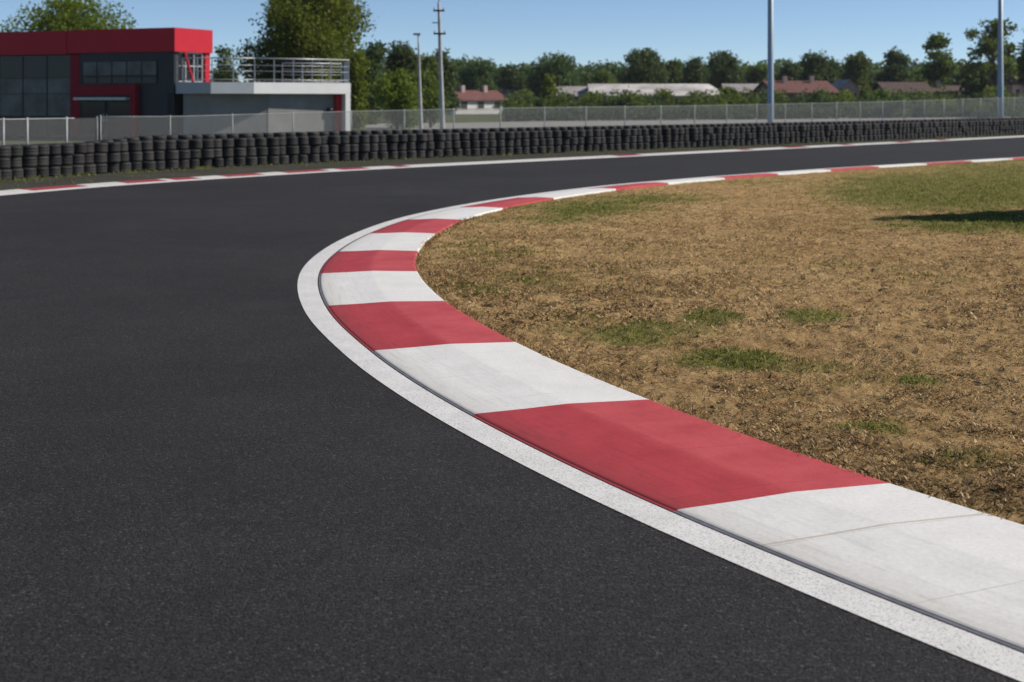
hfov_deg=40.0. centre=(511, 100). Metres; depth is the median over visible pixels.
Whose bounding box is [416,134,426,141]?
tyre
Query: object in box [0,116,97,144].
panel fence
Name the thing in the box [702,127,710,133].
tyre
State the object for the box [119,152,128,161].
tyre
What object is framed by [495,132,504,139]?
tyre
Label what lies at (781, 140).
tyre
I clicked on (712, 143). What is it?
tyre
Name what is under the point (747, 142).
tyre
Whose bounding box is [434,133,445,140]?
tyre
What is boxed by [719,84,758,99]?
house
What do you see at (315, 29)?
broadleaf tree
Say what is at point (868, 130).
tyre wall
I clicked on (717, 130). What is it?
tyre
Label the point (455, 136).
tyre
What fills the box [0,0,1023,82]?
sky
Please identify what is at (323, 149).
tyre
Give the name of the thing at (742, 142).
tyre
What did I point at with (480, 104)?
window
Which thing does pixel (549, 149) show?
tyre
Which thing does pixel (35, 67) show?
window
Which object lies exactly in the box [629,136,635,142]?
tyre
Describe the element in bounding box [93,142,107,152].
tyre
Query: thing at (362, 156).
tyre
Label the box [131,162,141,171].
tyre
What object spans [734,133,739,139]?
tyre
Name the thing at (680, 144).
tyre
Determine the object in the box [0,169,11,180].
tyre
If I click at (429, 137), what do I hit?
tyre
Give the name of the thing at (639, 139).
tyre
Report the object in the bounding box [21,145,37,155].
tyre
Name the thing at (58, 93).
window
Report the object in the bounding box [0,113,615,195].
ground
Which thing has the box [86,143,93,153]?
tyre
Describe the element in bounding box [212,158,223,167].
tyre
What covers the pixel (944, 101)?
shrub
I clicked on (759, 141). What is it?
tyre
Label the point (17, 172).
tyre
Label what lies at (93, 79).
window
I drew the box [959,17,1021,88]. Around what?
broadleaf tree
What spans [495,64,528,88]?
broadleaf tree
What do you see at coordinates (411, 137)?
tyre
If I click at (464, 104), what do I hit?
window
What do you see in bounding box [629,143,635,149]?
tyre
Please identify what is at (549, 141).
tyre
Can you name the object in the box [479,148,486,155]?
tyre
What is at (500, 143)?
tyre
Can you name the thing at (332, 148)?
tyre
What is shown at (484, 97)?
house
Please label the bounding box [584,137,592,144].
tyre
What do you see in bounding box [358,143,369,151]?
tyre
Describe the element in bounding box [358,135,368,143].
tyre
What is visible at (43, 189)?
kerb
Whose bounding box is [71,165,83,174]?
tyre
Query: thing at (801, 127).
tyre
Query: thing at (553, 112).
hedge
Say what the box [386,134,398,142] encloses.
tyre
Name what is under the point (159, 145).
tyre
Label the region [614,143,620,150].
tyre
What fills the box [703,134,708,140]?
tyre
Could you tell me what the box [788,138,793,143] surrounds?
tyre
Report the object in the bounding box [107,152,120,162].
tyre
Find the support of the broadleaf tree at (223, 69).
on the ground at (41, 140)
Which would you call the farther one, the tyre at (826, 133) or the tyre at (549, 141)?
the tyre at (826, 133)
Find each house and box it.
[448,85,506,113]
[498,89,541,103]
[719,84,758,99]
[753,76,838,102]
[832,79,860,95]
[870,82,935,99]
[929,80,968,101]
[1003,76,1023,100]
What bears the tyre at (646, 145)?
on the verge
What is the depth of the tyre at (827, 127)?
66.56 m
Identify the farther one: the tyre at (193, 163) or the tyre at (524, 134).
the tyre at (524, 134)
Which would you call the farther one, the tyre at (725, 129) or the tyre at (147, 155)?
the tyre at (725, 129)
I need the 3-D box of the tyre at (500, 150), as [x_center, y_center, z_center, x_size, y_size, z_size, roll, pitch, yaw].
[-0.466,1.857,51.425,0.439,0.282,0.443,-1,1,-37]
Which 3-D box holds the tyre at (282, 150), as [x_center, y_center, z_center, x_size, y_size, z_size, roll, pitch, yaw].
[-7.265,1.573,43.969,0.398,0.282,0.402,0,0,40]
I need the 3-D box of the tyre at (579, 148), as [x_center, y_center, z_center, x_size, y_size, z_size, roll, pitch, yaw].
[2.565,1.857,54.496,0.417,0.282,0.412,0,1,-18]
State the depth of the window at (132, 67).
73.41 m
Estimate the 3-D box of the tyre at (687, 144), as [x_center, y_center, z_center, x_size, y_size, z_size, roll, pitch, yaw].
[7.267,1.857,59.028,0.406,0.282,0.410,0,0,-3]
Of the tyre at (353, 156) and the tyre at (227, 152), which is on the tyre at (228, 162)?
the tyre at (227, 152)
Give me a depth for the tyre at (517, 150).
51.83 m
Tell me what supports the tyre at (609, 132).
on the tyre at (609, 140)
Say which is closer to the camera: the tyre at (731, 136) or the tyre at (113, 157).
the tyre at (113, 157)
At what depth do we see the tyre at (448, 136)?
49.38 m
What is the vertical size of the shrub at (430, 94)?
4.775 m
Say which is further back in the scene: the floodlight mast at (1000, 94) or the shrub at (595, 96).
the shrub at (595, 96)
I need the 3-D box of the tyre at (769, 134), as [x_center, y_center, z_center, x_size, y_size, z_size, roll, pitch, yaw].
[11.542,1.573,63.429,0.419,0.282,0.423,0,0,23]
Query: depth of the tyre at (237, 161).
42.45 m
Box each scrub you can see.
[492,82,1023,117]
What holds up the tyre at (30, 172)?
on the verge
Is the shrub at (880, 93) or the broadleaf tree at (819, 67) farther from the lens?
the broadleaf tree at (819, 67)
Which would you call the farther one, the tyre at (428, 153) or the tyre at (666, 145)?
the tyre at (666, 145)
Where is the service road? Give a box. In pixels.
[364,116,1008,129]
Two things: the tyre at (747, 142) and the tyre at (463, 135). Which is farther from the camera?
the tyre at (747, 142)
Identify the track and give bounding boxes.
[0,137,1023,681]
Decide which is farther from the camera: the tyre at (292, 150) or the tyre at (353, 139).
the tyre at (353, 139)
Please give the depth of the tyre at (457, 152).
49.67 m
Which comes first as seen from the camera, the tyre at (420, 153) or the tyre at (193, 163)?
the tyre at (193, 163)
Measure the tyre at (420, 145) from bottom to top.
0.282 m
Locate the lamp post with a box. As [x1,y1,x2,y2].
[413,33,422,128]
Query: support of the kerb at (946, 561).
on the ground at (41, 140)
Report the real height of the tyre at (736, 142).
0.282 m
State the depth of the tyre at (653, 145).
57.36 m
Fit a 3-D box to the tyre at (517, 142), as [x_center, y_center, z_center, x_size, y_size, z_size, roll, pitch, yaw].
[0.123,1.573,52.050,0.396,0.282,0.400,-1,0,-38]
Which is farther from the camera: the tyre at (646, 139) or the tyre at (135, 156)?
the tyre at (646, 139)
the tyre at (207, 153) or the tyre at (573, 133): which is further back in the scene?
the tyre at (573, 133)
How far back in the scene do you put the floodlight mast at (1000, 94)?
89.86 m
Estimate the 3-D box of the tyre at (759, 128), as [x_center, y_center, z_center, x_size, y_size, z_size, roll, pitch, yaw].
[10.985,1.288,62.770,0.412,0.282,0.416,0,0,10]
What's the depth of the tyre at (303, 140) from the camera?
44.55 m
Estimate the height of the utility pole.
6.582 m
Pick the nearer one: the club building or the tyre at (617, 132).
the tyre at (617, 132)
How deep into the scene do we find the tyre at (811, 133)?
65.70 m
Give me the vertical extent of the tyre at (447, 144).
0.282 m
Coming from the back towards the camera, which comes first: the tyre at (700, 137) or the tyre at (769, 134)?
the tyre at (769, 134)
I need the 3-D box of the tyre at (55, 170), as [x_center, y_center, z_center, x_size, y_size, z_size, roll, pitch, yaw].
[-12.005,1.857,36.775,0.406,0.282,0.410,1,0,8]
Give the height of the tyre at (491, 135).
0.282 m
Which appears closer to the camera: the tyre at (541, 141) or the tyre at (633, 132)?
the tyre at (541, 141)
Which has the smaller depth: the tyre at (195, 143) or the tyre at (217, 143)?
the tyre at (195, 143)
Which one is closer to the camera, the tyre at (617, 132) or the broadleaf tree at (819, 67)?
the tyre at (617, 132)
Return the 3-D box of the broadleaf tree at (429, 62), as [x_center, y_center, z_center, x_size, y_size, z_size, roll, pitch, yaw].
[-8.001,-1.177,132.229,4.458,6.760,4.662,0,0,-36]
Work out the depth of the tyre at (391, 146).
47.44 m
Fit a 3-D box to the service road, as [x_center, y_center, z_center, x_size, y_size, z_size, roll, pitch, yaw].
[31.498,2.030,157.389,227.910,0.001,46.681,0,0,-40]
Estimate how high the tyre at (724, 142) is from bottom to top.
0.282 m
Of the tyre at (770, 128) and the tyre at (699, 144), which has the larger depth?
the tyre at (770, 128)
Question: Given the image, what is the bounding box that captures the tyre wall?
[0,117,1023,178]
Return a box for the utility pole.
[432,0,445,128]
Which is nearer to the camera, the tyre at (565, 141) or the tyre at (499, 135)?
the tyre at (499, 135)
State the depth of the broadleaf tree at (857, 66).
236.77 m
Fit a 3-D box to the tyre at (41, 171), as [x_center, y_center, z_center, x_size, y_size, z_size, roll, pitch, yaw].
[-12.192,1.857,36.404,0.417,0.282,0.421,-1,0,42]
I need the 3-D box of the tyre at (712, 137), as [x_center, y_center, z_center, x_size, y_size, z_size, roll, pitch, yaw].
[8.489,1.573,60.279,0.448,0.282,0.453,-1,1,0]
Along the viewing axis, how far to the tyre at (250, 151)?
42.83 m
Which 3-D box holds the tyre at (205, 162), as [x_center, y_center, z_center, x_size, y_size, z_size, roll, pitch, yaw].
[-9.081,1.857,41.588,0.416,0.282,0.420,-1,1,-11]
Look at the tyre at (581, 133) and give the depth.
54.33 m
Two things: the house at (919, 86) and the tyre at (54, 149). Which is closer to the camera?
the tyre at (54, 149)
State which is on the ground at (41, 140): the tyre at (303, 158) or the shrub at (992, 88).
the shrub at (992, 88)
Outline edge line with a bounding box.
[297,157,1023,681]
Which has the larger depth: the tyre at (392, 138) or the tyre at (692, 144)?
the tyre at (692, 144)
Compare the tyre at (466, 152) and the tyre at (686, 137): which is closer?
the tyre at (466, 152)
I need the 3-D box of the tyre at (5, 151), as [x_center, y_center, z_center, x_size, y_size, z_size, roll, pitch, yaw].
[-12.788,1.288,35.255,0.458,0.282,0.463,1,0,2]
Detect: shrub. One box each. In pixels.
[210,72,231,81]
[304,60,340,82]
[332,43,374,130]
[369,67,424,129]
[408,66,450,127]
[512,88,536,105]
[539,74,562,101]
[551,91,576,105]
[579,89,604,102]
[651,88,676,109]
[716,85,753,106]
[837,88,857,105]
[866,86,891,102]
[913,73,941,84]
[931,96,958,116]
[955,68,1004,100]
[980,84,1011,108]
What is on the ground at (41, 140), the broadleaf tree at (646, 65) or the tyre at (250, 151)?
the broadleaf tree at (646, 65)
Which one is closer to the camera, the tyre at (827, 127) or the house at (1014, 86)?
the tyre at (827, 127)
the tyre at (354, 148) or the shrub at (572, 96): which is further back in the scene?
the shrub at (572, 96)
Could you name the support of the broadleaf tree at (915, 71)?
on the ground at (41, 140)
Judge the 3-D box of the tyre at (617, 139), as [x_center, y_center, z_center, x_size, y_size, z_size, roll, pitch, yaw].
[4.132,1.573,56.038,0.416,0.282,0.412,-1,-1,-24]
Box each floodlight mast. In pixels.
[767,0,773,122]
[997,0,1003,117]
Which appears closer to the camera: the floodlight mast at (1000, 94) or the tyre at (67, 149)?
the tyre at (67, 149)
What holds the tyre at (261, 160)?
on the verge
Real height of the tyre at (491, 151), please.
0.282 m
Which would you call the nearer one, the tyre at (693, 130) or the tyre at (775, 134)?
the tyre at (693, 130)
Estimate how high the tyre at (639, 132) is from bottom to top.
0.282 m
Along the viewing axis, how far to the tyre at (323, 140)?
45.22 m
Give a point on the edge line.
(991, 655)
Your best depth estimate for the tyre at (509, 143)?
51.53 m
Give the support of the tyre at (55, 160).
on the tyre at (55, 170)
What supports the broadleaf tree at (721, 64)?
on the ground at (41, 140)
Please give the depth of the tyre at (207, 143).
41.38 m
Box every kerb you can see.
[0,135,1023,195]
[318,157,1023,652]
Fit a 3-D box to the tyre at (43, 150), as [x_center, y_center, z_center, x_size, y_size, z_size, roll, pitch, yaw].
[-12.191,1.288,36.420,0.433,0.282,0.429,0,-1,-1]
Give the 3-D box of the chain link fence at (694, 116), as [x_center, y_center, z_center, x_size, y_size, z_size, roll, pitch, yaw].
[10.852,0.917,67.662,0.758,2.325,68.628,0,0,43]
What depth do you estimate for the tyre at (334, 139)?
45.57 m
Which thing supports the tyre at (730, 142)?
on the verge
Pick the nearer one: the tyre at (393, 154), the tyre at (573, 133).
the tyre at (393, 154)
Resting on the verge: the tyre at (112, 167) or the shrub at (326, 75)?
the tyre at (112, 167)
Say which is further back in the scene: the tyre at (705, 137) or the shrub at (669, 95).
the shrub at (669, 95)
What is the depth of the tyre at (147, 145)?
39.69 m
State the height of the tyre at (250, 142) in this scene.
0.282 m
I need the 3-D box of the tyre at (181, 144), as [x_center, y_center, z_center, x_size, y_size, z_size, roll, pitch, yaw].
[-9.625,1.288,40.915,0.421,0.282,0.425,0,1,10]
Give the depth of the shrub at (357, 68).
87.59 m
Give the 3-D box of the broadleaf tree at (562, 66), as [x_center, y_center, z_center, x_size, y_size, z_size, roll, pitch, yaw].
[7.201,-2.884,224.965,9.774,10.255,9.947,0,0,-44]
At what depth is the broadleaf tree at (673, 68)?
248.89 m
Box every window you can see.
[0,55,24,136]
[23,55,48,137]
[47,55,69,135]
[82,60,156,75]
[82,76,156,83]
[177,52,202,81]
[461,101,467,108]
[477,101,484,107]
[494,101,500,107]
[674,98,680,106]
[1015,88,1019,95]
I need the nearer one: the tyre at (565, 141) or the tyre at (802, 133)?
the tyre at (565, 141)
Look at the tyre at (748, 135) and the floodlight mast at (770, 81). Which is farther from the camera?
the floodlight mast at (770, 81)
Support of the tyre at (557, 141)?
on the tyre at (557, 149)
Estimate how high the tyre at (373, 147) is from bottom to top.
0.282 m
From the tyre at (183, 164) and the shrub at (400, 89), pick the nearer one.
the tyre at (183, 164)
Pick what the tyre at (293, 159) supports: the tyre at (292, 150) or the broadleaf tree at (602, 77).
the tyre at (292, 150)
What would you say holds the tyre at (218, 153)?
on the tyre at (217, 162)
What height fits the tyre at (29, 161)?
0.282 m
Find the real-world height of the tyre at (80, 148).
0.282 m
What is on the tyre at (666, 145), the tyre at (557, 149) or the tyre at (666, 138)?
the tyre at (666, 138)
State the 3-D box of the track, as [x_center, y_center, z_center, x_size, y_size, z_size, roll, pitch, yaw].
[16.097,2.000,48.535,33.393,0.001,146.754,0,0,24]
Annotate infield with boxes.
[415,159,1023,524]
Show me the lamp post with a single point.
(419, 90)
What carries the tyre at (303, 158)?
on the verge
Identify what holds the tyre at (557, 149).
on the verge
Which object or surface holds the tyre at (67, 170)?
on the verge
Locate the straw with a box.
[413,161,1023,523]
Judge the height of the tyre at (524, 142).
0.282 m
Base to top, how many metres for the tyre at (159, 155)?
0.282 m
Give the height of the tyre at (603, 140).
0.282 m
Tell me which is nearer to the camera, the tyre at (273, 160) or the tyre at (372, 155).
the tyre at (273, 160)
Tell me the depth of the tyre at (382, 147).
47.12 m
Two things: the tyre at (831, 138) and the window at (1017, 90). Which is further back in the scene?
the window at (1017, 90)
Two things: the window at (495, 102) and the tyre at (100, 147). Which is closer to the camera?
the tyre at (100, 147)
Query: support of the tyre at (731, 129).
on the tyre at (731, 136)
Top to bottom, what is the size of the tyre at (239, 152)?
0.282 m
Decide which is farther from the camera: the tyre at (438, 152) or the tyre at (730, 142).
the tyre at (730, 142)
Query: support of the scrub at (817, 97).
on the ground at (41, 140)
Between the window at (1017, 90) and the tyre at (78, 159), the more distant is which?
the window at (1017, 90)
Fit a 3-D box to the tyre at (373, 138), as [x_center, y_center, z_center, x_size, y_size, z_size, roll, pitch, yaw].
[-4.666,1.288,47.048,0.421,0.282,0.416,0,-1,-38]
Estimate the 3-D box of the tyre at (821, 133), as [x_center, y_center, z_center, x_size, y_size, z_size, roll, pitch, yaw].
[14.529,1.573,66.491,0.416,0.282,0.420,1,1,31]
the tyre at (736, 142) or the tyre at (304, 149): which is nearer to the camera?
the tyre at (304, 149)
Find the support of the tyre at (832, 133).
on the tyre at (831, 138)
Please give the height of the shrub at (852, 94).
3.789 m
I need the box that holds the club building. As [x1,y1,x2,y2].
[0,27,350,138]
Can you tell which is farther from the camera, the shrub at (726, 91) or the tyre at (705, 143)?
the shrub at (726, 91)
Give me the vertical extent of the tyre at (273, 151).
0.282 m
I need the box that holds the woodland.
[337,52,1019,94]
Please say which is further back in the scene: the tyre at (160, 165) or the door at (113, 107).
the door at (113, 107)
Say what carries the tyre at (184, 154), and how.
on the tyre at (183, 164)
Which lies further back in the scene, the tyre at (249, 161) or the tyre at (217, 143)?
the tyre at (249, 161)
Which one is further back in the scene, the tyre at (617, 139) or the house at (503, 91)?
the house at (503, 91)
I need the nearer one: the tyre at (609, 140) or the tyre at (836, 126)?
the tyre at (609, 140)
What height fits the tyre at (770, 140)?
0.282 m
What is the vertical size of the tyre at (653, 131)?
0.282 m
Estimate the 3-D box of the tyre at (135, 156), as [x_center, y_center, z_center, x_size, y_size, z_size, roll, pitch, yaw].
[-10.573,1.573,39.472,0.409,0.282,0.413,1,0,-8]
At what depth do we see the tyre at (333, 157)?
45.49 m
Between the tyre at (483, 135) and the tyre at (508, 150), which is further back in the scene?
the tyre at (508, 150)
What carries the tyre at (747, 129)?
on the tyre at (748, 135)
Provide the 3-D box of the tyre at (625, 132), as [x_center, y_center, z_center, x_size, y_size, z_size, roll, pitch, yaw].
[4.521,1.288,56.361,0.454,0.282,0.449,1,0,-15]
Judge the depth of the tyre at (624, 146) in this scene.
56.10 m
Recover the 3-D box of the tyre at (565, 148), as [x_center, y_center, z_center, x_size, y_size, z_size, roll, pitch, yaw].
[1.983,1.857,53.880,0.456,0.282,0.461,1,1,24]
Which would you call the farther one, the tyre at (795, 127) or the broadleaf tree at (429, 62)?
the broadleaf tree at (429, 62)
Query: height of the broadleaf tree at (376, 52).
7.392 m
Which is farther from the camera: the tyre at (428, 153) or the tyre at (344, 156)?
the tyre at (428, 153)
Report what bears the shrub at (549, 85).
on the ground at (41, 140)
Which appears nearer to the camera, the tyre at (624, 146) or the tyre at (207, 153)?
the tyre at (207, 153)
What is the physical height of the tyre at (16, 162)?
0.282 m
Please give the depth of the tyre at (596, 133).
54.97 m
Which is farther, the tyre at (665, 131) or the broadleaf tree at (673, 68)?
the broadleaf tree at (673, 68)
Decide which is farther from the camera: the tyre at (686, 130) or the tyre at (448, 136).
the tyre at (686, 130)
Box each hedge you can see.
[501,103,757,121]
[748,102,1023,118]
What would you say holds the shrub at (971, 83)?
on the ground at (41, 140)
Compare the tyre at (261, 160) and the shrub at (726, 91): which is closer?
the tyre at (261, 160)
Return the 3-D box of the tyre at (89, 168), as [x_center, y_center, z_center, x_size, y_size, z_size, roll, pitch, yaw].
[-11.447,1.857,37.946,0.450,0.282,0.454,-1,1,-24]
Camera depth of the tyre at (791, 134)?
64.39 m
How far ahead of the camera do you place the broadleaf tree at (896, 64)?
228.85 m
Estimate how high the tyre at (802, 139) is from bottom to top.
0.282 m
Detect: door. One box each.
[80,100,105,137]
[106,100,129,137]
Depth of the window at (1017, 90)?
198.25 m
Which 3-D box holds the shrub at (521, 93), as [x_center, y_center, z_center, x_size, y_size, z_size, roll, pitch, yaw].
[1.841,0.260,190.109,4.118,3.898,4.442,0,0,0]
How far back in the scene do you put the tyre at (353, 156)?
46.19 m
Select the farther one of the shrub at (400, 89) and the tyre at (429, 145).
the shrub at (400, 89)
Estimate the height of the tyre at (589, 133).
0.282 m
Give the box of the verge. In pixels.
[0,134,1023,190]
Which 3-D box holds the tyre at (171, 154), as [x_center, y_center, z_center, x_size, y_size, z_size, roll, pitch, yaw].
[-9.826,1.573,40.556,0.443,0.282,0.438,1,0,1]
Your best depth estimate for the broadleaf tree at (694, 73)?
239.03 m
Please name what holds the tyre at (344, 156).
on the verge
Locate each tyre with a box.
[0,146,10,157]
[0,158,10,168]
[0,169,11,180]
[8,157,21,167]
[10,146,22,156]
[10,168,22,179]
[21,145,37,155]
[21,156,36,167]
[23,167,36,178]
[35,167,48,177]
[36,156,48,166]
[37,145,49,155]
[46,144,60,154]
[46,166,60,176]
[47,155,61,165]
[60,144,73,154]
[60,165,72,175]
[61,155,72,165]
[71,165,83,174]
[72,154,84,164]
[73,143,86,153]
[81,164,95,174]
[84,153,93,163]
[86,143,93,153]
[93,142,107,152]
[93,153,106,163]
[96,163,106,173]
[106,142,120,152]
[106,163,118,172]
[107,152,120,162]
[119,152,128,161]
[119,162,130,171]
[120,142,127,151]
[128,141,141,151]
[129,151,141,161]
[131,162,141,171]
[140,161,155,170]
[141,141,152,150]
[141,151,153,160]
[152,150,164,160]
[153,140,165,150]
[155,160,164,169]
[164,140,175,149]
[164,150,178,159]
[164,160,178,169]
[175,140,187,149]
[178,149,189,159]
[178,159,188,168]
[187,149,200,158]
[188,159,199,168]
[189,139,202,148]
[199,158,211,167]
[201,139,213,148]
[201,149,213,158]
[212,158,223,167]
[213,139,221,148]
[214,148,221,157]
[221,148,232,157]
[222,138,233,147]
[223,157,232,166]
[233,148,245,156]
[233,157,245,165]
[234,138,246,147]
[245,147,255,156]
[245,156,256,165]
[246,138,254,146]
[254,137,266,146]
[255,156,266,164]
[256,147,267,155]
[266,137,278,146]
[267,146,279,155]
[267,156,278,164]
[278,137,285,145]
[278,146,285,154]
[279,155,288,163]
[285,146,298,154]
[286,137,297,145]
[288,155,297,163]
[297,145,309,153]
[298,136,308,144]
[298,154,307,162]
[307,154,318,162]
[308,136,320,144]
[309,145,319,153]
[319,145,327,153]
[319,154,328,161]
[321,136,326,144]
[327,136,340,143]
[327,144,337,152]
[327,153,338,161]
[337,144,349,152]
[338,153,349,160]
[339,135,348,143]
[348,135,358,143]
[349,144,358,152]
[350,153,357,160]
[357,152,367,160]
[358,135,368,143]
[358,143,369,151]
[366,143,377,151]
[368,152,377,159]
[369,135,378,142]
[375,134,385,142]
[377,151,387,159]
[378,143,386,151]
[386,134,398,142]
[386,143,396,150]
[387,151,397,159]
[397,134,406,142]
[397,142,405,150]
[398,151,406,158]
[405,142,415,149]
[405,150,415,158]
[407,134,415,141]
[415,142,425,149]
[415,150,424,157]
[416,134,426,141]
[421,133,432,141]
[425,150,432,157]
[426,142,433,149]
[433,141,443,148]
[433,149,442,157]
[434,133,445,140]
[442,149,452,156]
[444,141,451,148]
[445,133,451,140]
[451,133,458,140]
[451,141,459,148]
[452,149,461,156]
[459,132,468,139]
[460,140,469,148]
[462,149,470,155]
[468,132,478,139]
[468,140,479,147]
[469,148,479,155]
[478,132,487,139]
[479,140,487,147]
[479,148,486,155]
[487,132,494,139]
[487,148,495,154]
[488,140,495,147]
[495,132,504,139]
[495,147,504,154]
[496,140,504,146]
[504,139,513,146]
[505,131,514,138]
[505,147,512,154]
[512,131,520,138]
[513,139,520,146]
[513,147,521,154]
[520,131,528,138]
[520,139,528,146]
[522,147,528,153]
[528,146,536,153]
[529,131,537,138]
[529,139,537,145]
[537,138,545,145]
[537,146,545,153]
[538,131,543,137]
[544,131,551,137]
[545,138,552,145]
[546,146,553,152]
[552,130,560,137]
[553,138,561,145]
[554,146,560,152]
[560,145,569,152]
[561,130,570,137]
[562,138,568,144]
[569,138,577,144]
[569,145,575,151]
[571,130,576,137]
[575,137,583,144]
[576,145,583,151]
[577,130,585,136]
[583,144,591,151]
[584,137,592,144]
[585,130,592,136]
[591,144,598,150]
[593,130,599,136]
[593,137,600,143]
[596,129,604,136]
[599,144,606,150]
[601,137,605,143]
[604,129,613,136]
[604,136,613,143]
[606,144,613,150]
[613,136,620,143]
[614,129,620,135]
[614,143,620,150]
[620,129,630,135]
[620,143,628,149]
[621,136,628,142]
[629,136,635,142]
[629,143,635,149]
[630,129,636,135]
[636,136,642,142]
[636,143,642,149]
[637,129,641,135]
[641,129,648,135]
[642,136,649,142]
[643,143,649,148]
[647,135,656,141]
[648,128,657,134]
[649,142,656,148]
[656,135,662,141]
[656,142,662,148]
[661,128,670,134]
[662,135,670,141]
[663,142,670,148]
[670,128,677,134]
[671,135,677,141]
[671,142,677,148]
[678,128,683,134]
[678,135,683,141]
[678,142,683,147]
[682,141,689,147]
[683,134,688,140]
[684,128,688,134]
[688,134,697,140]
[689,127,697,133]
[690,141,695,147]
[694,127,702,133]
[696,141,702,147]
[697,134,702,140]
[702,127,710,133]
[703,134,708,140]
[703,141,708,146]
[709,134,715,140]
[709,140,715,146]
[713,127,721,133]
[715,140,721,146]
[716,134,720,139]
[721,127,728,132]
[721,133,728,139]
[721,140,727,145]
[728,133,733,139]
[728,140,732,145]
[729,127,734,132]
[733,140,739,145]
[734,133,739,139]
[736,126,744,132]
[739,139,744,145]
[740,133,744,138]
[744,126,749,132]
[744,139,750,145]
[745,133,751,138]
[750,126,755,132]
[750,139,756,144]
[755,126,762,131]
[755,132,762,138]
[757,139,762,144]
[763,126,767,131]
[767,132,772,137]
[767,138,772,144]
[768,126,772,131]
[771,138,778,144]
[773,132,777,137]
[777,125,784,131]
[778,132,784,137]
[778,138,783,143]
[780,125,788,131]
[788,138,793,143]
[789,132,793,137]
[792,125,797,130]
[792,131,799,137]
[794,138,799,143]
[798,125,805,130]
[799,131,804,136]
[799,137,804,143]
[809,131,814,136]
[810,125,814,130]
[814,137,819,142]
[819,131,823,136]
[823,124,830,130]
[824,131,829,136]
[829,136,834,141]
[830,130,835,135]
[834,124,839,129]
[834,136,839,141]
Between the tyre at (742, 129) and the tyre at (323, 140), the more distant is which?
the tyre at (742, 129)
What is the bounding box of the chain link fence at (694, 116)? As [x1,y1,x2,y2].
[100,97,1023,139]
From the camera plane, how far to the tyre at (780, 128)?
63.86 m
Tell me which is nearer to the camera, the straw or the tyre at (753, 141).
the straw
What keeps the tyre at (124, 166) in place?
on the verge
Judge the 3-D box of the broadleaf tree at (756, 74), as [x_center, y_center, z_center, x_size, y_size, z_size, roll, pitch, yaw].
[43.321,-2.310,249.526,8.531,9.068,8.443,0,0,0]
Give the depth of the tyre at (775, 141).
63.49 m
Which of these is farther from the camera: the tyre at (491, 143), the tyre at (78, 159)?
the tyre at (491, 143)
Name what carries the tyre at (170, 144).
on the tyre at (171, 154)
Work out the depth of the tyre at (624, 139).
56.17 m
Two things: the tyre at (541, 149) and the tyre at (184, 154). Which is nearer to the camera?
the tyre at (184, 154)
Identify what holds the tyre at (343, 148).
on the tyre at (344, 156)
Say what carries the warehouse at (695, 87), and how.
on the ground at (41, 140)
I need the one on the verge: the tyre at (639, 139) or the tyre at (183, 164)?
the tyre at (183, 164)
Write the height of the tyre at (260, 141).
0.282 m
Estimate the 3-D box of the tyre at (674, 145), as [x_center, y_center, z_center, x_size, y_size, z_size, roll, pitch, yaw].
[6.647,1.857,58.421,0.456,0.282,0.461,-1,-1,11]
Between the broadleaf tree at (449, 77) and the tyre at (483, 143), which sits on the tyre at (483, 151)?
the tyre at (483, 143)
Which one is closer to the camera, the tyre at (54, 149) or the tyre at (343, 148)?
the tyre at (54, 149)
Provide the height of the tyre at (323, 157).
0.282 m
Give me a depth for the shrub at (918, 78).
209.36 m
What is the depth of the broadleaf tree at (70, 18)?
94.26 m
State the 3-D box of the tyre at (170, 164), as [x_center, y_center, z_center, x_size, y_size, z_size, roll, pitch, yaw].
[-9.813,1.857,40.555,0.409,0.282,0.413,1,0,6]
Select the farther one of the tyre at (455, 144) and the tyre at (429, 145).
the tyre at (455, 144)
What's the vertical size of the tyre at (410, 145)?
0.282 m
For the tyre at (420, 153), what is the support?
on the verge
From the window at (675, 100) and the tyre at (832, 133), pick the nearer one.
the tyre at (832, 133)
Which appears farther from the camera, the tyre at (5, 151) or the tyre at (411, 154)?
the tyre at (411, 154)
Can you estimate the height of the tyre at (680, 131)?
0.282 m
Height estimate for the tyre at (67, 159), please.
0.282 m
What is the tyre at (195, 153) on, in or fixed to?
on the tyre at (193, 163)
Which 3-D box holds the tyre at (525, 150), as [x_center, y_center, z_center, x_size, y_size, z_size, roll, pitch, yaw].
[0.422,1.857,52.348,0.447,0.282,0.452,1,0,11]
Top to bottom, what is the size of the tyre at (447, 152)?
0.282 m
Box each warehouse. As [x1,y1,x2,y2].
[555,86,588,102]
[587,84,690,107]
[686,84,721,103]
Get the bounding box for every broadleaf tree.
[0,0,138,31]
[210,44,238,81]
[229,0,378,82]
[360,39,392,124]
[384,40,422,99]
[415,52,449,121]
[432,48,463,119]
[457,58,498,89]
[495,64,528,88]
[523,50,591,95]
[582,67,618,85]
[617,47,670,83]
[662,58,683,83]
[678,56,711,83]
[700,50,747,88]
[739,62,774,83]
[778,62,802,80]
[794,49,846,84]
[837,51,873,103]
[873,46,915,81]
[909,67,923,80]
[917,32,958,84]
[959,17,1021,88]
[1014,28,1023,86]
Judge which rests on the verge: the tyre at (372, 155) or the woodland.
the tyre at (372, 155)
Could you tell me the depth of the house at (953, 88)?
201.07 m
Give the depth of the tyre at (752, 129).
62.23 m
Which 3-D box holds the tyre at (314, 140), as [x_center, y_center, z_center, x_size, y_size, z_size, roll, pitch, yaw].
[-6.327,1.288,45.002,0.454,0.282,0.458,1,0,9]
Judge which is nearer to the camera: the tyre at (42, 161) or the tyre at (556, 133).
the tyre at (42, 161)
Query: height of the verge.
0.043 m
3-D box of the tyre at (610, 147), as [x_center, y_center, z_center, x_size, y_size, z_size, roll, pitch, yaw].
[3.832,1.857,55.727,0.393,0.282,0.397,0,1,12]

